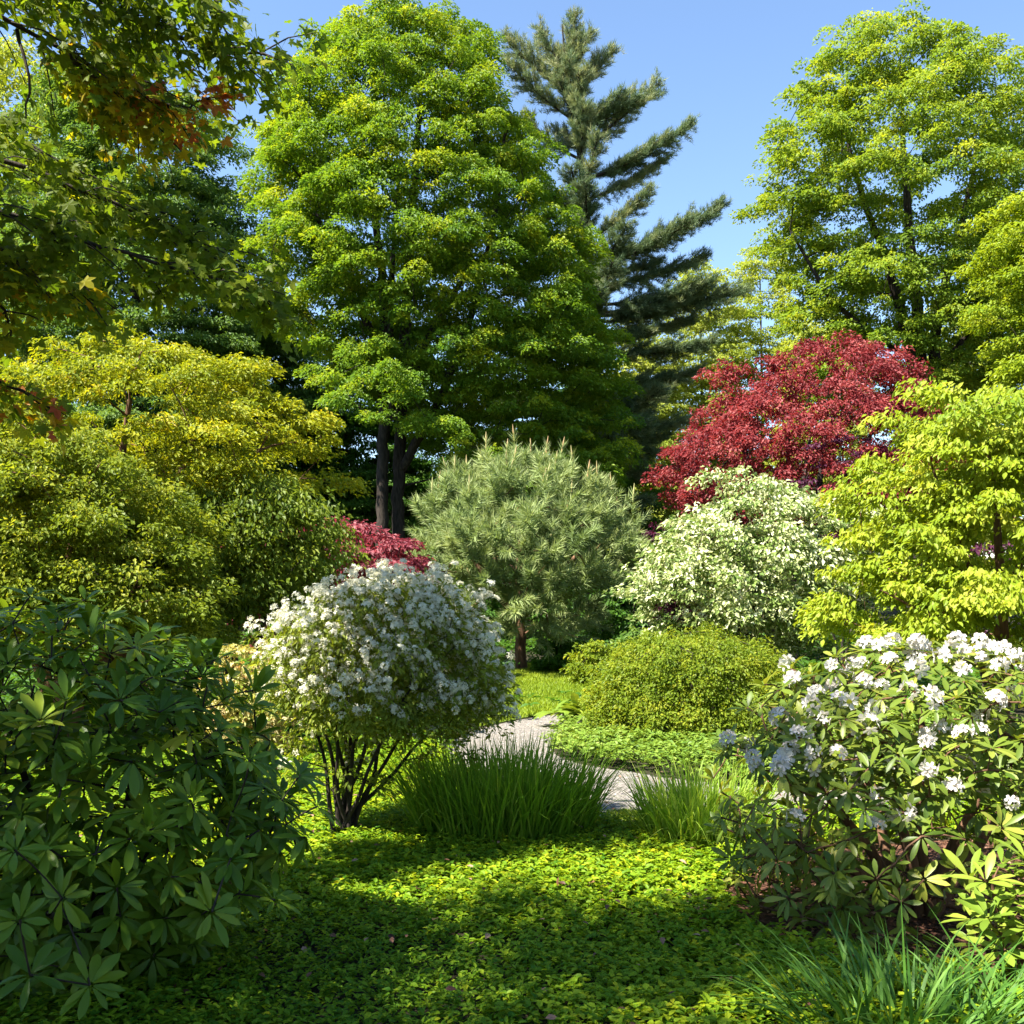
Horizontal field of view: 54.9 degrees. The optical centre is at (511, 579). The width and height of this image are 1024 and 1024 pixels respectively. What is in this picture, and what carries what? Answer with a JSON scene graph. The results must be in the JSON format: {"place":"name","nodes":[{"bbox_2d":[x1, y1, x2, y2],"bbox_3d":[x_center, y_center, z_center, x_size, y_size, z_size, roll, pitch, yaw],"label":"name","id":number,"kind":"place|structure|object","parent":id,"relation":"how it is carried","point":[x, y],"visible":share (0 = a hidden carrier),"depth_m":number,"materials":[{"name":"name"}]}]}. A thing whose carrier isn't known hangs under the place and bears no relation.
{"place":"outdoors","nodes":[
{"label":"outdoors","id":0,"kind":"place"},
{"bbox_2d":[0,584,1023,1023],"bbox_3d":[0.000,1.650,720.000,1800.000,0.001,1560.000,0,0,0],"label":"ground","id":1,"kind":"structure","parent":0,"point":[618,762],"depth_m":4.55,"materials":[{"name":"green plant"}]},
{"bbox_2d":[0,33,114,507],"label":"pale tree","id":2,"kind":"object","parent":1,"relation":"on","point":[7,56],"visible":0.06,"depth_m":40.21,"materials":[{"name":"green plant"}]},
{"bbox_2d":[0,396,254,736],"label":"laceleaf maple","id":3,"kind":"object","parent":1,"relation":"on","point":[189,615],"visible":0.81,"depth_m":9.29,"materials":[{"name":"green plant"}]},
{"bbox_2d":[107,388,206,412],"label":"understorey tree","id":4,"kind":"object","parent":1,"relation":"on","point":[133,404],"depth_m":38.24,"materials":[{"name":"green plant"}]},
{"bbox_2d":[0,585,342,1023],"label":"rhododendron","id":5,"kind":"object","parent":1,"relation":"on","point":[45,917],"visible":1,"depth_m":3.65,"materials":[{"name":"green plant"}]},
{"bbox_2d":[0,61,347,580],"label":"dark tree","id":6,"kind":"object","parent":1,"relation":"on","point":[208,192],"visible":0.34,"depth_m":31.96,"materials":[{"name":"green plant"}]},
{"bbox_2d":[0,0,347,456],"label":"overhanging maple","id":7,"kind":"object","parent":1,"relation":"on","point":[120,72],"visible":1,"depth_m":4.75,"materials":[{"name":"green plant"}]},
{"bbox_2d":[0,319,373,702],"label":"japanese maple","id":8,"kind":"object","parent":1,"relation":"on","point":[213,375],"visible":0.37,"depth_m":11.19,"materials":[{"name":"yellow plant"}]},
{"bbox_2d":[111,468,375,715],"bbox_3d":[-2.962,0.221,11.023,2.896,2.919,2.068,0,0,0],"label":"weeping maple","id":9,"kind":"object","parent":1,"relation":"on","point":[281,583],"visible":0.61,"depth_m":10.61,"materials":[{"name":"green plant"}]},
{"bbox_2d":[150,303,356,559],"bbox_3d":[-9.954,-4.534,36.842,8.458,12.394,6.956,0,0,21],"label":"understorey tree","id":10,"kind":"object","parent":1,"relation":"on","point":[301,385],"visible":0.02,"depth_m":35.76,"materials":[{"name":"green plant"}]},
{"bbox_2d":[192,635,316,756],"bbox_3d":[-2.285,1.088,8.775,1.318,1.185,1.046,0,0,0],"label":"azalea","id":11,"kind":"object","parent":1,"relation":"on","point":[273,721],"visible":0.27,"depth_m":8.61,"materials":[{"name":"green plant"}]},
{"bbox_2d":[245,557,380,637],"bbox_3d":[-4.139,0.519,21.925,3.847,2.315,2.588,0,0,0],"label":"understorey shrub","id":12,"kind":"object","parent":1,"relation":"on","point":[253,631],"visible":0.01,"depth_m":21.58,"materials":[{"name":"green plant"}]},
{"bbox_2d":[227,516,437,653],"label":"laceleaf maple","id":13,"kind":"object","parent":1,"relation":"on","point":[387,541],"visible":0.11,"depth_m":14.68,"materials":[{"name":"red plant"}]},
{"bbox_2d":[261,358,443,611],"bbox_3d":[-6.179,-3.240,35.945,7.550,9.805,6.034,0,0,0],"label":"understorey tree","id":14,"kind":"object","parent":1,"relation":"on","point":[349,462],"visible":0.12,"depth_m":34.61,"materials":[{"name":"green plant"}]},
{"bbox_2d":[218,557,522,842],"bbox_3d":[-0.881,0.764,6.101,1.902,1.824,1.481,0,0,0],"label":"flowering shrub","id":15,"kind":"object","parent":1,"relation":"on","point":[362,660],"visible":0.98,"depth_m":5.81,"materials":[{"name":"white plant"}]},
{"bbox_2d":[232,0,646,623],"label":"maple tree","id":16,"kind":"object","parent":1,"relation":"on","point":[534,340],"visible":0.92,"depth_m":25.62,"materials":[{"name":"green plant"}]},
{"bbox_2d":[407,563,512,634],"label":"understorey shrub","id":17,"kind":"object","parent":1,"relation":"on","point":[496,605],"visible":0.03,"depth_m":24.10,"materials":[{"name":"green plant"}]},
{"bbox_2d":[348,331,586,614],"bbox_3d":[-1.800,-4.108,38.080,9.953,11.518,8.264,0,0,0],"label":"understorey tree","id":18,"kind":"object","parent":1,"relation":"on","point":[420,489],"visible":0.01,"depth_m":36.21,"materials":[{"name":"green plant"}]},
{"bbox_2d":[359,724,638,855],"bbox_3d":[-0.033,1.290,6.170,1.904,0.741,1.654,0,0,33],"label":"iris clump","id":19,"kind":"object","parent":1,"relation":"on","point":[525,798],"visible":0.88,"depth_m":5.98,"materials":[{"name":"green plant"}]},
{"bbox_2d":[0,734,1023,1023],"bbox_3d":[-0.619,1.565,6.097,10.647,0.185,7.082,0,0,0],"label":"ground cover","id":20,"kind":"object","parent":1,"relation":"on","point":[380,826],"visible":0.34,"depth_m":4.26,"materials":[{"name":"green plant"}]},
{"bbox_2d":[79,765,852,1023],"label":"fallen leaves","id":21,"kind":"object","parent":20,"relation":"on","point":[487,935],"visible":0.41,"depth_m":4.23,"materials":[{"name":"green plant"}]},
{"bbox_2d":[0,630,1023,738],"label":"ground cover","id":22,"kind":"object","parent":1,"relation":"on","point":[7,698],"visible":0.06,"depth_m":14.12,"materials":[{"name":"green plant"}]},
{"bbox_2d":[6,461,1021,607],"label":"woods","id":23,"kind":"object","parent":1,"relation":"on","point":[658,515],"depth_m":63.16,"materials":[{"name":"green plant"}]},
{"bbox_2d":[488,578,592,640],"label":"understorey shrub","id":24,"kind":"object","parent":1,"relation":"on","point":[535,617],"visible":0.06,"depth_m":24.94,"materials":[{"name":"green plant"}]},
{"bbox_2d":[532,693,592,722],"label":"grass","id":25,"kind":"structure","parent":1,"relation":"on","point":[574,709],"depth_m":10.93,"materials":[{"name":"green plant"}]},
{"bbox_2d":[511,362,676,618],"bbox_3d":[2.478,-3.664,38.888,7.146,10.672,7.116,0,0,40],"label":"understorey tree","id":26,"kind":"object","parent":1,"relation":"on","point":[626,605],"visible":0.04,"depth_m":38.01,"materials":[{"name":"green plant"}]},
{"bbox_2d":[603,807,641,828],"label":"grass","id":27,"kind":"structure","parent":1,"relation":"on","point":[617,811],"depth_m":6.86,"materials":[{"name":"green plant"}]},
{"bbox_2d":[495,4,758,594],"bbox_3d":[3.290,-9.384,34.418,8.488,22.069,7.938,0,0,41],"label":"pine tree","id":28,"kind":"object","parent":1,"relation":"on","point":[568,77],"visible":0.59,"depth_m":34.35,"materials":[{"name":"green plant"}]},
{"bbox_2d":[577,577,692,640],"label":"understorey shrub","id":29,"kind":"object","parent":1,"relation":"on","point":[619,617],"visible":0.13,"depth_m":22.95,"materials":[{"name":"green plant"}]},
{"bbox_2d":[602,318,699,573],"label":"pale tree","id":30,"kind":"object","parent":1,"relation":"on","point":[674,400],"visible":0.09,"depth_m":45.11,"materials":[{"name":"green plant"}]},
{"bbox_2d":[637,521,691,632],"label":"purple shrub","id":31,"kind":"object","parent":1,"relation":"on","point":[651,533],"visible":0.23,"depth_m":18.95,"materials":[{"name":"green plant"}]},
{"bbox_2d":[554,750,798,856],"bbox_3d":[1.152,1.349,6.105,1.460,0.622,1.414,0,0,32],"label":"iris clump","id":32,"kind":"object","parent":1,"relation":"on","point":[687,802],"visible":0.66,"depth_m":6.00,"materials":[{"name":"green plant"}]},
{"bbox_2d":[573,619,811,749],"bbox_3d":[1.932,1.155,10.427,2.541,1.482,2.111,0,0,0],"label":"mounded shrub","id":33,"kind":"object","parent":1,"relation":"on","point":[615,688],"visible":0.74,"depth_m":9.81,"materials":[{"name":"green plant"}]},
{"bbox_2d":[655,256,766,612],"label":"pale tree","id":34,"kind":"object","parent":1,"relation":"on","point":[701,385],"visible":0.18,"depth_m":47.02,"materials":[{"name":"green plant"}]},
{"bbox_2d":[691,245,813,611],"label":"pale tree","id":35,"kind":"object","parent":1,"relation":"on","point":[755,335],"visible":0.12,"depth_m":49.06,"materials":[{"name":"green plant"}]},
{"bbox_2d":[601,463,907,686],"bbox_3d":[3.135,0.081,12.943,3.861,3.210,3.018,0,0,0],"label":"dogwood shrub","id":36,"kind":"object","parent":1,"relation":"on","point":[683,564],"visible":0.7,"depth_m":12.38,"materials":[{"name":"white plant"}]},
{"bbox_2d":[539,705,1023,784],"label":"ground cover","id":37,"kind":"object","parent":1,"relation":"on","point":[660,738],"visible":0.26,"depth_m":9.12,"materials":[{"name":"green plant"}]},
{"bbox_2d":[640,328,971,667],"bbox_3d":[5.343,-1.435,17.938,6.049,6.241,4.685,0,0,0],"label":"japanese maple","id":38,"kind":"object","parent":1,"relation":"on","point":[734,428],"visible":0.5,"depth_m":17.24,"materials":[{"name":"red plant"}]},
{"bbox_2d":[757,301,897,573],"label":"pale tree","id":39,"kind":"object","parent":1,"relation":"on","point":[855,431],"visible":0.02,"depth_m":45.21,"materials":[{"name":"green plant"}]},
{"bbox_2d":[768,435,911,669],"bbox_3d":[5.545,-0.370,16.553,2.411,4.091,1.838,0,0,0],"label":"purple shrub","id":40,"kind":"object","parent":1,"relation":"on","point":[838,440],"visible":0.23,"depth_m":16.20,"materials":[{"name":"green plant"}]},
{"bbox_2d":[670,901,1023,1023],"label":"daylily clump","id":41,"kind":"object","parent":1,"relation":"on","point":[883,987],"visible":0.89,"depth_m":3.50,"materials":[{"name":"green plant"}]},
{"bbox_2d":[723,837,1023,997],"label":"mulch bed","id":42,"kind":"object","parent":1,"relation":"on","point":[768,916],"visible":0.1,"depth_m":4.79,"materials":[{"name":"plant"}]},
{"bbox_2d":[699,630,1023,957],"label":"rhododendron","id":43,"kind":"object","parent":42,"relation":"on","point":[930,780],"visible":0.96,"depth_m":4.42,"materials":[{"name":"green plant"}]},
{"bbox_2d":[869,905,1023,1023],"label":"daylily clump","id":44,"kind":"object","parent":42,"relation":"on","point":[980,977],"visible":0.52,"depth_m":3.59,"materials":[{"name":"green plant"}]},
{"bbox_2d":[939,836,1023,981],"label":"young rhododendron","id":45,"kind":"object","parent":42,"relation":"on","point":[1003,910],"visible":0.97,"depth_m":3.87,"materials":[{"name":"green plant"}]},
{"bbox_2d":[727,0,1023,611],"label":"maple tree","id":46,"kind":"object","parent":1,"relation":"on","point":[863,283],"visible":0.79,"depth_m":28.21,"materials":[{"name":"green plant"}]},
{"bbox_2d":[793,375,1023,738],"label":"katsura tree","id":47,"kind":"object","parent":1,"relation":"on","point":[962,592],"visible":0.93,"depth_m":8.14,"materials":[{"name":"green plant"}]},
{"bbox_2d":[892,305,1023,581],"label":"pale tree","id":48,"kind":"object","parent":1,"relation":"on","point":[988,539],"visible":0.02,"depth_m":42.53,"materials":[{"name":"green plant"}]},
{"bbox_2d":[921,525,1023,690],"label":"purple shrub","id":49,"kind":"object","parent":1,"relation":"on","point":[979,548],"visible":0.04,"depth_m":12.26,"materials":[{"name":"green plant"}]},
{"bbox_2d":[951,190,1023,474],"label":"lime tree","id":50,"kind":"object","parent":1,"relation":"on","point":[1010,267],"visible":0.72,"depth_m":23.08,"materials":[{"name":"green plant"}]},
{"bbox_2d":[0,0,1023,576],"label":"sky","id":51,"kind":"structure","parent":0,"point":[725,61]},
{"bbox_2d":[419,661,637,736],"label":"lawn","id":52,"kind":"structure","parent":0,"point":[525,708],"depth_m":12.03,"materials":[{"name":"green plant"}]},
{"bbox_2d":[456,637,519,673],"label":"azalea","id":53,"kind":"object","parent":52,"relation":"on","point":[503,643],"visible":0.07,"depth_m":16.36,"materials":[{"name":"green plant"}]},
{"bbox_2d":[406,424,653,668],"bbox_3d":[0.268,-0.608,18.064,4.808,4.581,4.799,0,0,0],"label":"dwarf pine","id":54,"kind":"object","parent":52,"relation":"on","point":[506,476],"visible":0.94,"depth_m":17.02,"materials":[{"name":"green plant"}]},
{"bbox_2d":[526,634,586,671],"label":"azalea","id":55,"kind":"object","parent":52,"relation":"on","point":[557,661],"visible":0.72,"depth_m":17.24,"materials":[{"name":"green plant"}]},
{"bbox_2d":[559,638,617,685],"bbox_3d":[1.257,1.305,15.483,0.955,0.778,0.934,0,0,37],"label":"barberry","id":56,"kind":"object","parent":52,"relation":"on","point":[586,660],"visible":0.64,"depth_m":15.33,"materials":[{"name":"green plant"}]},
{"bbox_2d":[598,626,669,680],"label":"azalea","id":57,"kind":"object","parent":52,"relation":"on","point":[635,633],"visible":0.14,"depth_m":14.83,"materials":[{"name":"green plant"}]},
{"bbox_2d":[651,587,715,667],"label":"purple shrub","id":58,"kind":"object","parent":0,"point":[671,607],"visible":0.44,"depth_m":12.49,"materials":[{"name":"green plant"}]},
{"bbox_2d":[447,714,966,824],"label":"path","id":59,"kind":"structure","parent":0,"point":[538,725],"depth_m":9.52,"materials":[{"name":"grey gravel"}]},
{"bbox_2d":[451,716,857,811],"bbox_3d":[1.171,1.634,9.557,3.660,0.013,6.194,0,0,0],"label":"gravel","id":60,"kind":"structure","parent":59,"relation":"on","point":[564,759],"depth_m":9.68,"materials":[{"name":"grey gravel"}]}
]}

